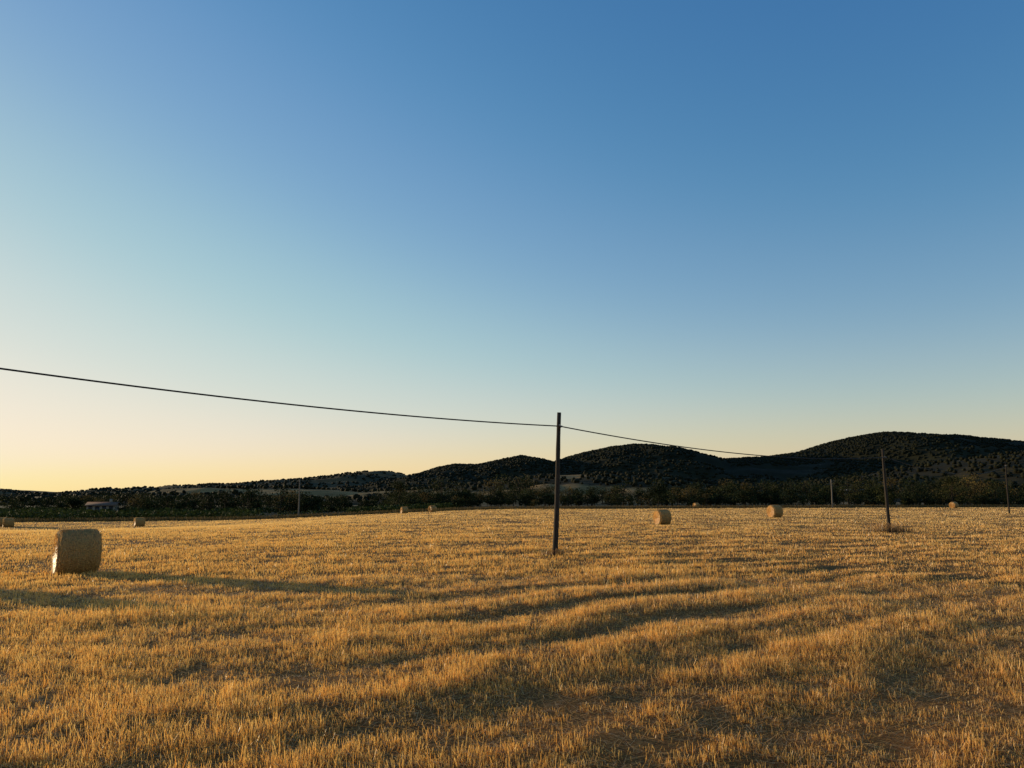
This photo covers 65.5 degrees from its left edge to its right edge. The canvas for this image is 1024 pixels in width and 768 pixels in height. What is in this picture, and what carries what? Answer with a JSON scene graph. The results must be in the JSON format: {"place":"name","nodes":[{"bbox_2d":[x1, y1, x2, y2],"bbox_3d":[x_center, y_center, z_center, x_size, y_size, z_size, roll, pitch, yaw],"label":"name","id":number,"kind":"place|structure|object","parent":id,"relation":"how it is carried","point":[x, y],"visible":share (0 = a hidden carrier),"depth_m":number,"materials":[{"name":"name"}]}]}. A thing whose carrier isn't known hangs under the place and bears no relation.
{"place":"outdoors","nodes":[
{"label":"outdoors","id":0,"kind":"place"},
{"bbox_2d":[0,471,406,496],"bbox_3d":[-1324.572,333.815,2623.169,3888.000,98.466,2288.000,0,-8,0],"label":"hills","id":1,"kind":"structure","parent":0,"point":[337,479],"depth_m":2120.34,"materials":[{"name":"plant"}]},
{"bbox_2d":[0,470,404,496],"bbox_3d":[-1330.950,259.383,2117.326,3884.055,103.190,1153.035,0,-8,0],"label":"hill woodland","id":2,"kind":"object","parent":1,"relation":"on","point":[106,489],"visible":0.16,"depth_m":2113.09,"materials":[{"name":"green plant"}]},
{"bbox_2d":[0,502,1023,767],"bbox_3d":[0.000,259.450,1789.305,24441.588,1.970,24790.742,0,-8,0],"label":"ground","id":3,"kind":"structure","parent":0,"point":[670,742],"depth_m":11.34,"materials":[{"name":"soil"}]},
{"bbox_2d":[0,517,5,525],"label":"hay bale","id":4,"kind":"object","parent":3,"relation":"on","point":[1,521],"visible":0.39,"depth_m":114.91,"materials":[{"name":"plant"}]},
{"bbox_2d":[2,517,14,526],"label":"hay bale","id":5,"kind":"object","parent":3,"relation":"on","point":[9,522],"visible":0.97,"depth_m":111.88,"materials":[{"name":"plant"}]},
{"bbox_2d":[60,497,85,510],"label":"olive tree","id":6,"kind":"object","parent":3,"relation":"on","point":[72,502],"visible":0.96,"depth_m":202.45,"materials":[{"name":"green plant"}]},
{"bbox_2d":[50,527,103,574],"bbox_3d":[-13.502,5.211,24.714,1.330,1.524,1.558,6,-10,-35],"label":"hay bale","id":7,"kind":"object","parent":3,"relation":"on","point":[76,551],"visible":0.97,"depth_m":24.24,"materials":[{"name":"plant"}]},
{"bbox_2d":[86,504,118,510],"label":"walls","id":8,"kind":"structure","parent":3,"relation":"on","point":[100,507],"depth_m":194.80,"materials":[{"name":"paint"}]},
{"bbox_2d":[84,502,118,505],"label":"roof front","id":9,"kind":"structure","parent":8,"relation":"on","point":[101,503],"depth_m":195.21,"materials":[{"name":"ceramic"}]},
{"bbox_2d":[133,517,145,526],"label":"hay bale","id":10,"kind":"object","parent":3,"relation":"on","point":[139,521],"visible":0.99,"depth_m":113.91,"materials":[{"name":"plant"}]},
{"bbox_2d":[140,497,162,511],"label":"olive tree","id":11,"kind":"object","parent":3,"relation":"on","point":[148,503],"visible":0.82,"depth_m":193.28,"materials":[{"name":"green plant"}]},
{"bbox_2d":[0,502,461,519],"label":"vineyard","id":12,"kind":"object","parent":3,"relation":"on","point":[53,512],"visible":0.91,"depth_m":165.24,"materials":[{"name":"green plant"}]},
{"bbox_2d":[298,479,299,515],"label":"utility pole","id":13,"kind":"object","parent":3,"relation":"on","point":[299,498],"visible":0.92,"depth_m":153.27,"materials":[{"name":"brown wood"}]},
{"bbox_2d":[382,480,413,506],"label":"olive tree","id":14,"kind":"object","parent":3,"relation":"on","point":[399,486],"visible":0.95,"depth_m":202.69,"materials":[{"name":"green plant"}]},
{"bbox_2d":[400,507,408,512],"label":"hay bale","id":15,"kind":"object","parent":3,"relation":"on","point":[404,509],"visible":0.91,"depth_m":143.76,"materials":[{"name":"plant"}]},
{"bbox_2d":[428,505,436,511],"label":"hay bale","id":16,"kind":"object","parent":3,"relation":"on","point":[432,508],"visible":0.98,"depth_m":149.75,"materials":[{"name":"plant"}]},
{"bbox_2d":[451,490,474,506],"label":"olive tree","id":17,"kind":"object","parent":3,"relation":"on","point":[460,501],"visible":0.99,"depth_m":193.34,"materials":[{"name":"green plant"}]},
{"bbox_2d":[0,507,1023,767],"bbox_3d":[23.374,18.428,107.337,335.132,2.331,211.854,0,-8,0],"label":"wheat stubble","id":18,"kind":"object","parent":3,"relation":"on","point":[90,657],"visible":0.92,"depth_m":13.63,"materials":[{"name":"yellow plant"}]},
{"bbox_2d":[0,471,1023,513],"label":"distant tree row","id":19,"kind":"object","parent":3,"relation":"on","point":[993,493],"visible":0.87,"depth_m":228.96,"materials":[{"name":"green plant"}]},
{"bbox_2d":[552,412,561,554],"bbox_3d":[1.821,4.176,32.263,0.471,6.090,0.366,0,-8,0],"label":"utility pole","id":20,"kind":"object","parent":3,"relation":"on","point":[556,509],"visible":0.93,"depth_m":32.26,"materials":[{"name":"brown wood"}]},
{"bbox_2d":[0,368,1002,474],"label":"overhead cable","id":21,"kind":"object","parent":20,"relation":"attached to","point":[406,415],"visible":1,"depth_m":26.68,"materials":[{"name":"black metal"}]},
{"bbox_2d":[644,483,670,506],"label":"olive tree","id":22,"kind":"object","parent":3,"relation":"on","point":[657,494],"visible":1,"depth_m":205.34,"materials":[{"name":"green plant"}]},
{"bbox_2d":[652,509,671,524],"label":"hay bale","id":23,"kind":"object","parent":3,"relation":"on","point":[661,516],"visible":0.99,"depth_m":69.55,"materials":[{"name":"plant"}]},
{"bbox_2d":[532,521,925,555],"bbox_3d":[0.819,6.953,34.986,65.676,0.782,8.214,7,-11,-40],"label":"weed clump","id":24,"kind":"object","parent":3,"relation":"on","point":[879,529],"visible":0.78,"depth_m":53.29,"materials":[{"name":"plant"}]},
{"bbox_2d":[730,490,759,505],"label":"olive tree","id":25,"kind":"object","parent":3,"relation":"on","point":[744,494],"visible":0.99,"depth_m":209.14,"materials":[{"name":"green plant"}]},
{"bbox_2d":[766,505,782,517],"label":"hay bale","id":26,"kind":"object","parent":3,"relation":"on","point":[774,511],"visible":0.98,"depth_m":95.27,"materials":[{"name":"plant"}]},
{"bbox_2d":[830,479,832,507],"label":"utility pole","id":27,"kind":"object","parent":3,"relation":"on","point":[831,493],"visible":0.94,"depth_m":184.13,"materials":[{"name":"brown wood"}]},
{"bbox_2d":[870,484,900,503],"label":"olive tree","id":28,"kind":"object","parent":3,"relation":"on","point":[891,495],"visible":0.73,"depth_m":203.42,"materials":[{"name":"green plant"}]},
{"bbox_2d":[881,449,890,528],"bbox_3d":[25.375,7.348,53.932,0.314,5.901,0.366,0,-8,0],"label":"utility pole","id":29,"kind":"object","parent":3,"relation":"on","point":[886,492],"visible":0.88,"depth_m":53.95,"materials":[{"name":"brown wood"}]},
{"bbox_2d":[933,475,973,504],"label":"olive tree","id":30,"kind":"object","parent":3,"relation":"on","point":[949,479],"visible":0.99,"depth_m":212.75,"materials":[{"name":"green plant"}]},
{"bbox_2d":[949,502,958,507],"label":"hay bale","id":31,"kind":"object","parent":3,"relation":"on","point":[953,505],"visible":0.94,"depth_m":183.38,"materials":[{"name":"plant"}]},
{"bbox_2d":[1005,464,1009,513],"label":"utility pole","id":32,"kind":"object","parent":3,"relation":"on","point":[1007,490],"visible":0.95,"depth_m":114.89,"materials":[{"name":"brown wood"}]},
{"bbox_2d":[0,0,1023,491],"label":"sky","id":33,"kind":"structure","parent":0,"point":[756,227],"materials":[{"name":"blue"}]},
{"bbox_2d":[1,454,1023,504],"bbox_3d":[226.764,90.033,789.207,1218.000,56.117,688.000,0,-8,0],"label":"foothills","id":34,"kind":"structure","parent":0,"point":[943,466],"depth_m":690.33,"materials":[{"name":"plant"}]},
{"bbox_2d":[0,450,1023,504],"bbox_3d":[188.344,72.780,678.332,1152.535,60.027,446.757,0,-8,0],"label":"olive grove","id":35,"kind":"object","parent":34,"relation":"on","point":[642,476],"visible":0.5,"depth_m":719.45,"materials":[{"name":"green plant"}]},
{"bbox_2d":[15,504,1023,521],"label":"verge grass","id":36,"kind":"structure","parent":0,"point":[397,511],"depth_m":162.36,"materials":[{"name":"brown plant"}]},
{"bbox_2d":[362,434,1023,488],"bbox_3d":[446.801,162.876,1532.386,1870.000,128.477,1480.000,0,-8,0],"label":"hills","id":37,"kind":"structure","parent":0,"point":[782,472],"depth_m":1174.04,"materials":[{"name":"plant"}]},
{"bbox_2d":[356,431,1023,489],"bbox_3d":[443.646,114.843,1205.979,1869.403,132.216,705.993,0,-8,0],"label":"hill woodland","id":38,"kind":"object","parent":37,"relation":"on","point":[526,459],"visible":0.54,"depth_m":1231.99,"materials":[{"name":"green plant"}]}
]}

